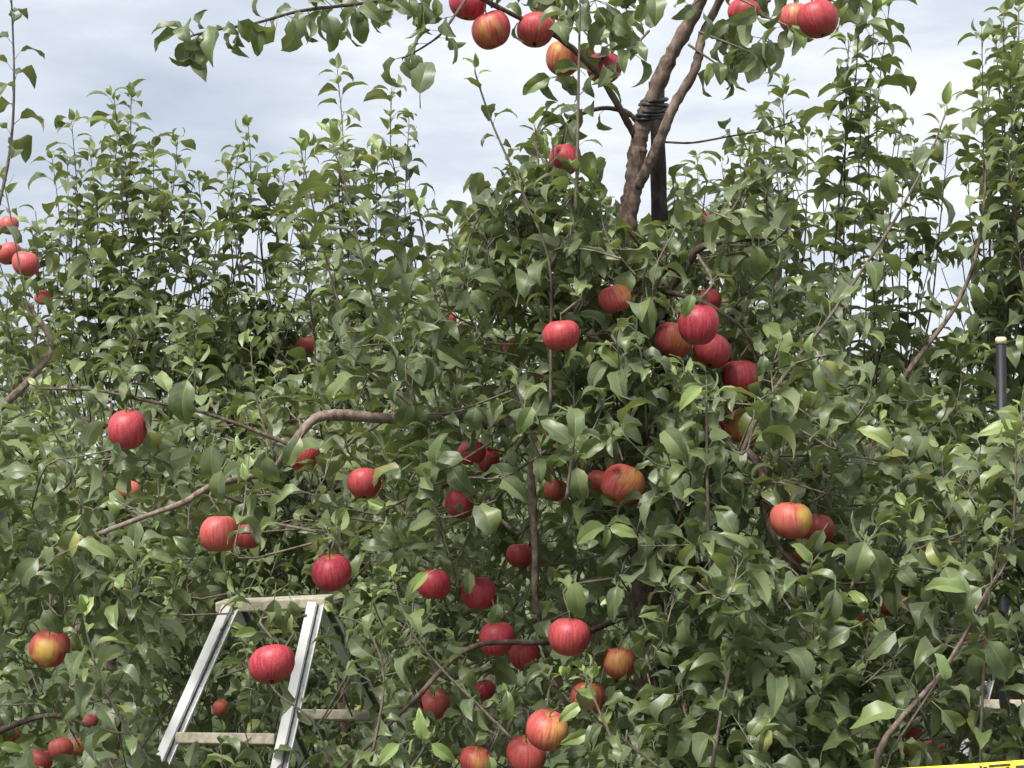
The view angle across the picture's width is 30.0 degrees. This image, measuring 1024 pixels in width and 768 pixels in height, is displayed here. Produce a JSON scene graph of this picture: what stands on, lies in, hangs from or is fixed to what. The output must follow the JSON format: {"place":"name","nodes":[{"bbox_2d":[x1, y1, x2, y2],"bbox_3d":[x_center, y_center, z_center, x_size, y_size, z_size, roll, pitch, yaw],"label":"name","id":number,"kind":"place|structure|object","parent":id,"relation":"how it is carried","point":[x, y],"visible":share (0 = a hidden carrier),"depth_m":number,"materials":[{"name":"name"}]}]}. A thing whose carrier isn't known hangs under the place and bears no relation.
{"place":"outdoors","nodes":[
{"label":"outdoors","id":0,"kind":"place"},
{"bbox_2d":[0,460,1012,767],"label":"ground","id":1,"kind":"structure","parent":0,"point":[552,762],"depth_m":12.75,"materials":[{"name":"green plant"}]},
{"bbox_2d":[0,305,196,756],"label":"apple tree","id":2,"kind":"object","parent":1,"relation":"on","point":[136,404],"visible":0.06,"depth_m":9.92,"materials":[{"name":"green plant"}]},
{"bbox_2d":[0,0,216,767],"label":"apple tree","id":3,"kind":"object","parent":1,"relation":"on","point":[56,494],"visible":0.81,"depth_m":3.98,"materials":[{"name":"green plant"}]},
{"bbox_2d":[116,480,140,499],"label":"apple","id":4,"kind":"object","parent":3,"relation":"hanging from","point":[135,486],"visible":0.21,"depth_m":5.37,"materials":[{"name":"red food"}]},
{"bbox_2d":[0,79,255,767],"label":"apple tree","id":5,"kind":"object","parent":1,"relation":"on","point":[110,311],"visible":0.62,"depth_m":6.19,"materials":[{"name":"green plant"}]},
{"bbox_2d":[0,216,18,234],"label":"apple","id":6,"kind":"object","parent":5,"relation":"hanging from","point":[5,220],"visible":0.63,"depth_m":5.98,"materials":[{"name":"red food"}]},
{"bbox_2d":[0,239,20,264],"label":"apple","id":7,"kind":"object","parent":5,"relation":"hanging from","point":[7,251],"visible":0.76,"depth_m":5.77,"materials":[{"name":"red food"}]},
{"bbox_2d":[8,728,20,741],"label":"apple","id":8,"kind":"object","parent":5,"relation":"hanging from","point":[15,737],"visible":0.07,"depth_m":5.88,"materials":[{"name":"red food"}]},
{"bbox_2d":[12,247,39,275],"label":"apple","id":9,"kind":"object","parent":5,"relation":"hanging from","point":[29,264],"visible":0.96,"depth_m":5.67,"materials":[{"name":"red food"}]},
{"bbox_2d":[32,748,52,767],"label":"apple","id":10,"kind":"object","parent":5,"relation":"hanging from","point":[42,757],"visible":0.74,"depth_m":5.78,"materials":[{"name":"red food"}]},
{"bbox_2d":[34,290,51,304],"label":"apple","id":11,"kind":"object","parent":5,"relation":"hanging from","point":[43,294],"visible":0.75,"depth_m":6.28,"materials":[{"name":"red food"}]},
{"bbox_2d":[48,735,72,757],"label":"apple","id":12,"kind":"object","parent":5,"relation":"hanging from","point":[61,745],"visible":0.71,"depth_m":5.67,"materials":[{"name":"red food"}]},
{"bbox_2d":[71,733,84,754],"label":"apple","id":13,"kind":"object","parent":5,"relation":"hanging from","point":[77,750],"visible":0.47,"depth_m":5.97,"materials":[{"name":"orange food"}]},
{"bbox_2d":[82,714,97,726],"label":"apple","id":14,"kind":"object","parent":5,"relation":"hanging from","point":[91,719],"visible":0.58,"depth_m":6.18,"materials":[{"name":"red food"}]},
{"bbox_2d":[103,255,373,767],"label":"apple tree","id":15,"kind":"object","parent":1,"relation":"on","point":[206,713],"visible":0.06,"depth_m":7.14,"materials":[{"name":"green plant"}]},
{"bbox_2d":[125,297,396,643],"bbox_3d":[-1.266,0.745,10.296,1.537,2.503,2.020,0,-2,0],"label":"apple tree","id":16,"kind":"object","parent":1,"relation":"on","point":[318,434],"depth_m":10.01,"materials":[{"name":"green plant"}]},
{"bbox_2d":[156,594,405,767],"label":"folding ladder","id":17,"kind":"object","parent":1,"relation":"on","point":[290,734],"visible":0.77,"depth_m":4.42,"materials":[{"name":"aluminium"},{"name":"wood"},{"name":"black rubber"}]},
{"bbox_2d":[171,52,530,767],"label":"apple tree","id":18,"kind":"object","parent":1,"relation":"on","point":[281,336],"visible":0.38,"depth_m":6.37,"materials":[{"name":"green plant"}]},
{"bbox_2d":[212,698,226,715],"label":"apple","id":19,"kind":"object","parent":18,"relation":"hanging from","point":[219,707],"visible":0.9,"depth_m":5.98,"materials":[{"name":"red food"}]},
{"bbox_2d":[297,334,315,354],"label":"apple","id":20,"kind":"object","parent":18,"relation":"hanging from","point":[306,343],"visible":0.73,"depth_m":6.37,"materials":[{"name":"red food"}]},
{"bbox_2d":[352,309,588,738],"bbox_3d":[-0.234,0.745,10.161,1.466,2.495,1.947,0,-2,0],"label":"apple tree","id":21,"kind":"object","parent":1,"relation":"on","point":[490,677],"visible":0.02,"depth_m":10.12,"materials":[{"name":"green plant"}]},
{"bbox_2d":[0,0,985,767],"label":"apple tree","id":22,"kind":"object","parent":1,"relation":"on","point":[680,462],"visible":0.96,"depth_m":3.79,"materials":[{"name":"green plant"}]},
{"bbox_2d":[29,629,70,667],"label":"apple","id":23,"kind":"object","parent":22,"relation":"hanging from","point":[48,648],"visible":0.91,"depth_m":3.77,"materials":[{"name":"food"}]},
{"bbox_2d":[108,405,146,449],"bbox_3d":[-0.774,0.086,3.849,0.080,0.088,0.082,-6,8,-20],"label":"apple","id":24,"kind":"object","parent":22,"relation":"hanging from","point":[127,429],"visible":0.98,"depth_m":3.82,"materials":[{"name":"red food"}]},
{"bbox_2d":[200,512,238,551],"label":"apple","id":25,"kind":"object","parent":22,"relation":"hanging from","point":[215,531],"visible":0.93,"depth_m":3.82,"materials":[{"name":"red food"}]},
{"bbox_2d":[236,524,262,549],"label":"apple","id":26,"kind":"object","parent":22,"relation":"hanging from","point":[246,541],"visible":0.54,"depth_m":3.98,"materials":[{"name":"red food"}]},
{"bbox_2d":[249,637,294,683],"bbox_3d":[-0.446,0.516,3.550,0.083,0.087,0.085,2,-2,-39],"label":"apple","id":27,"kind":"object","parent":22,"relation":"hanging from","point":[272,664],"visible":1,"depth_m":3.52,"materials":[{"name":"red food"}]},
{"bbox_2d":[288,434,319,470],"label":"apple","id":28,"kind":"object","parent":22,"relation":"hanging from","point":[310,453],"visible":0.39,"depth_m":3.92,"materials":[{"name":"red food"}]},
{"bbox_2d":[311,549,351,591],"bbox_3d":[-0.359,0.370,3.799,0.080,0.085,0.080,-6,10,-10],"label":"apple","id":29,"kind":"object","parent":22,"relation":"hanging from","point":[331,572],"visible":0.99,"depth_m":3.77,"materials":[{"name":"red food"}]},
{"bbox_2d":[347,464,380,498],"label":"apple","id":30,"kind":"object","parent":22,"relation":"hanging from","point":[359,483],"visible":0.94,"depth_m":3.87,"materials":[{"name":"red food"}]},
{"bbox_2d":[417,563,450,600],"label":"apple","id":31,"kind":"object","parent":22,"relation":"hanging from","point":[436,584],"visible":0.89,"depth_m":3.77,"materials":[{"name":"red food"}]},
{"bbox_2d":[418,689,449,719],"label":"apple","id":32,"kind":"object","parent":22,"relation":"hanging from","point":[437,703],"visible":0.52,"depth_m":4.37,"materials":[{"name":"red food"}]},
{"bbox_2d":[449,313,455,321],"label":"apple","id":33,"kind":"object","parent":22,"relation":"hanging from","point":[451,317],"visible":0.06,"depth_m":4.78,"materials":[{"name":"red food"}]},
{"bbox_2d":[445,490,473,518],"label":"apple","id":34,"kind":"object","parent":22,"relation":"hanging from","point":[453,498],"visible":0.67,"depth_m":3.98,"materials":[{"name":"red food"}]},
{"bbox_2d":[449,0,485,20],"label":"apple","id":35,"kind":"object","parent":22,"relation":"hanging from","point":[471,10],"visible":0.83,"depth_m":3.92,"materials":[{"name":"red food"}]},
{"bbox_2d":[457,442,485,464],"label":"apple","id":36,"kind":"object","parent":22,"relation":"hanging from","point":[478,457],"visible":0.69,"depth_m":3.98,"materials":[{"name":"red food"}]},
{"bbox_2d":[460,741,492,767],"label":"apple","id":37,"kind":"object","parent":22,"relation":"hanging from","point":[474,756],"visible":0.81,"depth_m":3.88,"materials":[{"name":"red food"}]},
{"bbox_2d":[459,572,496,608],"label":"apple","id":38,"kind":"object","parent":22,"relation":"hanging from","point":[481,595],"visible":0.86,"depth_m":3.87,"materials":[{"name":"red food"}]},
{"bbox_2d":[476,677,494,699],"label":"apple","id":39,"kind":"object","parent":22,"relation":"hanging from","point":[485,689],"visible":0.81,"depth_m":4.28,"materials":[{"name":"red food"}]},
{"bbox_2d":[478,447,499,471],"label":"apple","id":40,"kind":"object","parent":22,"relation":"hanging from","point":[490,452],"visible":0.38,"depth_m":4.08,"materials":[{"name":"red food"}]},
{"bbox_2d":[471,7,510,49],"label":"apple","id":41,"kind":"object","parent":22,"relation":"hanging from","point":[490,30],"visible":1,"depth_m":3.87,"materials":[{"name":"red food"}]},
{"bbox_2d":[479,621,514,656],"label":"apple","id":42,"kind":"object","parent":22,"relation":"hanging from","point":[498,630],"visible":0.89,"depth_m":3.83,"materials":[{"name":"red food"}]},
{"bbox_2d":[502,337,527,352],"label":"apple","id":43,"kind":"object","parent":22,"relation":"hanging from","point":[511,340],"visible":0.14,"depth_m":4.28,"materials":[{"name":"red food"}]},
{"bbox_2d":[506,539,531,567],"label":"apple","id":44,"kind":"object","parent":22,"relation":"hanging from","point":[518,555],"visible":0.94,"depth_m":4.08,"materials":[{"name":"red food"}]},
{"bbox_2d":[509,636,540,669],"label":"apple","id":45,"kind":"object","parent":22,"relation":"hanging from","point":[520,656],"visible":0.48,"depth_m":3.97,"materials":[{"name":"red food"}]},
{"bbox_2d":[506,734,545,767],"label":"apple","id":46,"kind":"object","parent":22,"relation":"hanging from","point":[522,751],"visible":0.79,"depth_m":3.82,"materials":[{"name":"red food"}]},
{"bbox_2d":[516,7,553,47],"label":"apple","id":47,"kind":"object","parent":22,"relation":"hanging from","point":[531,33],"visible":0.91,"depth_m":3.92,"materials":[{"name":"red food"}]},
{"bbox_2d":[526,706,568,750],"bbox_3d":[0.069,0.664,3.699,0.084,0.091,0.087,4,11,-35],"label":"apple","id":48,"kind":"object","parent":22,"relation":"hanging from","point":[546,730],"visible":0.93,"depth_m":3.67,"materials":[{"name":"red food"}]},
{"bbox_2d":[544,479,565,500],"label":"apple","id":49,"kind":"object","parent":22,"relation":"hanging from","point":[554,491],"visible":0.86,"depth_m":4.18,"materials":[{"name":"red food"}]},
{"bbox_2d":[542,312,579,351],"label":"apple","id":50,"kind":"object","parent":22,"relation":"hanging from","point":[560,335],"visible":1,"depth_m":3.67,"materials":[{"name":"red food"}]},
{"bbox_2d":[546,41,577,76],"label":"apple","id":51,"kind":"object","parent":22,"relation":"hanging from","point":[557,51],"visible":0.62,"depth_m":4.07,"materials":[{"name":"food"}]},
{"bbox_2d":[549,142,575,174],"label":"apple","id":52,"kind":"object","parent":22,"relation":"hanging from","point":[566,151],"visible":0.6,"depth_m":3.97,"materials":[{"name":"red food"}]},
{"bbox_2d":[548,610,590,655],"bbox_3d":[0.111,0.483,3.700,0.084,0.091,0.087,1,5,-20],"label":"apple","id":53,"kind":"object","parent":22,"relation":"hanging from","point":[569,636],"visible":1,"depth_m":3.67,"materials":[{"name":"red food"}]},
{"bbox_2d":[570,678,604,715],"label":"apple","id":54,"kind":"object","parent":22,"relation":"hanging from","point":[598,689],"visible":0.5,"depth_m":3.83,"materials":[{"name":"red food"}]},
{"bbox_2d":[588,465,604,493],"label":"apple","id":55,"kind":"object","parent":22,"relation":"hanging from","point":[594,476],"visible":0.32,"depth_m":3.88,"materials":[{"name":"red food"}]},
{"bbox_2d":[588,327,610,342],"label":"apple","id":56,"kind":"object","parent":22,"relation":"hanging from","point":[591,340],"visible":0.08,"depth_m":4.13,"materials":[{"name":"red food"}]},
{"bbox_2d":[587,53,621,81],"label":"apple","id":57,"kind":"object","parent":22,"relation":"hanging from","point":[608,60],"visible":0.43,"depth_m":4.17,"materials":[{"name":"red food"}]},
{"bbox_2d":[598,280,631,313],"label":"apple","id":58,"kind":"object","parent":22,"relation":"hanging from","point":[612,299],"visible":0.97,"depth_m":3.78,"materials":[{"name":"red food"}]},
{"bbox_2d":[602,642,635,677],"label":"apple","id":59,"kind":"object","parent":22,"relation":"hanging from","point":[618,662],"visible":0.94,"depth_m":3.87,"materials":[{"name":"orange food"}]},
{"bbox_2d":[600,464,645,504],"bbox_3d":[0.218,0.190,3.722,0.086,0.089,0.081,38,-20,-23],"label":"apple","id":60,"kind":"object","parent":22,"relation":"hanging from","point":[618,482],"visible":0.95,"depth_m":3.69,"materials":[{"name":"food"}]},
{"bbox_2d":[635,97,668,121],"bbox_3d":[0.306,-0.599,4.162,0.069,0.077,0.151,0,-2,12],"label":"tree tie","id":61,"kind":"object","parent":22,"relation":"attached to","point":[649,115],"visible":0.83,"depth_m":4.10,"materials":[{"name":"black rubber"}]},
{"bbox_2d":[654,317,692,358],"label":"apple","id":62,"kind":"object","parent":22,"relation":"hanging from","point":[668,338],"visible":0.73,"depth_m":3.87,"materials":[{"name":"red food"}]},
{"bbox_2d":[678,299,718,344],"bbox_3d":[0.366,-0.122,3.749,0.081,0.089,0.084,3,4,-10],"label":"apple","id":63,"kind":"object","parent":22,"relation":"hanging from","point":[699,325],"visible":0.93,"depth_m":3.72,"materials":[{"name":"red food"}]},
{"bbox_2d":[696,284,721,307],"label":"apple","id":64,"kind":"object","parent":22,"relation":"hanging from","point":[714,298],"visible":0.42,"depth_m":4.12,"materials":[{"name":"red food"}]},
{"bbox_2d":[693,334,730,367],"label":"apple","id":65,"kind":"object","parent":22,"relation":"hanging from","point":[715,352],"visible":0.69,"depth_m":3.87,"materials":[{"name":"red food"}]},
{"bbox_2d":[718,421,724,430],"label":"apple","id":66,"kind":"object","parent":22,"relation":"hanging from","point":[722,424],"visible":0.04,"depth_m":4.07,"materials":[{"name":"red food"}]},
{"bbox_2d":[721,355,760,394],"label":"apple","id":67,"kind":"object","parent":22,"relation":"hanging from","point":[740,373],"visible":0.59,"depth_m":3.92,"materials":[{"name":"red food"}]},
{"bbox_2d":[725,406,758,443],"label":"apple","id":68,"kind":"object","parent":22,"relation":"attached to","point":[733,430],"visible":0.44,"depth_m":3.92,"materials":[{"name":"food"}]},
{"bbox_2d":[727,0,759,17],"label":"apple","id":69,"kind":"object","parent":22,"relation":"hanging from","point":[735,7],"visible":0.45,"depth_m":3.98,"materials":[{"name":"red food"}]},
{"bbox_2d":[769,494,812,538],"bbox_3d":[0.540,0.257,3.700,0.084,0.089,0.081,-1,0,30],"label":"apple","id":70,"kind":"object","parent":22,"relation":"hanging from","point":[790,520],"visible":1,"depth_m":3.67,"materials":[{"name":"red food"}]},
{"bbox_2d":[779,0,803,30],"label":"apple","id":71,"kind":"object","parent":22,"relation":"hanging from","point":[789,13],"visible":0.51,"depth_m":3.98,"materials":[{"name":"red food"}]},
{"bbox_2d":[788,538,818,564],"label":"apple","id":72,"kind":"object","parent":22,"relation":"hanging from","point":[798,558],"visible":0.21,"depth_m":3.92,"materials":[{"name":"red food"}]},
{"bbox_2d":[797,0,838,38],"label":"apple","id":73,"kind":"object","parent":22,"relation":"hanging from","point":[816,19],"visible":1,"depth_m":3.77,"materials":[{"name":"red food"}]},
{"bbox_2d":[805,509,834,543],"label":"apple","id":74,"kind":"object","parent":22,"relation":"hanging from","point":[820,521],"visible":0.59,"depth_m":3.88,"materials":[{"name":"red food"}]},
{"bbox_2d":[879,595,907,617],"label":"apple","id":75,"kind":"object","parent":22,"relation":"hanging from","point":[885,611],"visible":0.36,"depth_m":4.18,"materials":[{"name":"red food"}]},
{"bbox_2d":[903,739,919,756],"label":"apple","id":76,"kind":"object","parent":22,"relation":"hanging from","point":[906,751],"visible":0.09,"depth_m":4.58,"materials":[{"name":"red food"}]},
{"bbox_2d":[900,715,923,739],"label":"apple","id":77,"kind":"object","parent":22,"relation":"hanging from","point":[913,732],"visible":0.36,"depth_m":4.38,"materials":[{"name":"red food"}]},
{"bbox_2d":[910,760,1023,767],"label":"barrier tape","id":78,"kind":"object","parent":22,"relation":"attached to","point":[1012,764],"visible":1,"depth_m":3.25,"materials":[{"name":"yellow plastic"}]},
{"bbox_2d":[0,322,1023,621],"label":"orchard","id":79,"kind":"object","parent":1,"relation":"on","point":[102,432],"visible":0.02,"depth_m":17.04,"materials":[{"name":"green plant"}]},
{"bbox_2d":[458,127,793,767],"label":"apple tree","id":80,"kind":"object","parent":1,"relation":"on","point":[611,641],"visible":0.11,"depth_m":6.44,"materials":[{"name":"green plant"}]},
{"bbox_2d":[648,82,676,700],"bbox_3d":[0.345,0.590,4.248,0.046,2.508,0.214,-1,-2,20],"label":"tree stake","id":81,"kind":"object","parent":1,"relation":"on","point":[658,183],"visible":0.16,"depth_m":4.20,"materials":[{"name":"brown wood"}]},
{"bbox_2d":[536,351,802,619],"bbox_3d":[0.952,0.812,10.332,1.661,2.372,1.981,0,-2,0],"label":"apple tree","id":82,"kind":"object","parent":1,"relation":"on","point":[557,475],"depth_m":10.03,"materials":[{"name":"green plant"}]},
{"bbox_2d":[676,0,1020,765],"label":"apple tree","id":83,"kind":"object","parent":1,"relation":"on","point":[882,350],"visible":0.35,"depth_m":5.22,"materials":[{"name":"green plant"}]},
{"bbox_2d":[924,740,944,747],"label":"apple","id":84,"kind":"object","parent":83,"relation":"hanging from","point":[939,746],"visible":0.07,"depth_m":4.98,"materials":[{"name":"red food"}]},
{"bbox_2d":[779,389,1023,767],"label":"apple tree","id":85,"kind":"object","parent":1,"relation":"on","point":[918,576],"visible":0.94,"depth_m":3.63,"materials":[{"name":"green plant"}]},
{"bbox_2d":[852,614,863,626],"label":"apple","id":86,"kind":"object","parent":85,"relation":"hanging from","point":[860,618],"visible":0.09,"depth_m":4.28,"materials":[{"name":"red food"}]},
{"bbox_2d":[804,363,1023,739],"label":"apple tree","id":87,"kind":"object","parent":1,"relation":"on","point":[918,718],"visible":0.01,"depth_m":9.60,"materials":[{"name":"green plant"}]},
{"bbox_2d":[875,0,1023,752],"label":"apple tree","id":88,"kind":"object","parent":1,"relation":"on","point":[1002,315],"visible":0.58,"depth_m":5.29,"materials":[{"name":"green plant"}]},
{"bbox_2d":[959,596,1023,760],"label":"folding ladder","id":89,"kind":"object","parent":1,"relation":"on","point":[991,703],"visible":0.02,"depth_m":4.97,"materials":[{"name":"metal"}]},
{"bbox_2d":[960,375,1023,545],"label":"apple tree","id":90,"kind":"object","parent":1,"relation":"on","point":[1008,390],"depth_m":10.23,"materials":[{"name":"green plant"}]},
{"bbox_2d":[995,337,1009,729],"bbox_3d":[1.280,0.822,4.973,0.031,1.890,0.037,0,-2,0],"label":"support pipe","id":91,"kind":"object","parent":1,"relation":"on","point":[1001,402],"visible":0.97,"depth_m":4.99,"materials":[{"name":"grey metal"}]},
{"bbox_2d":[0,0,1023,459],"label":"sky","id":92,"kind":"structure","parent":0,"point":[88,46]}
]}

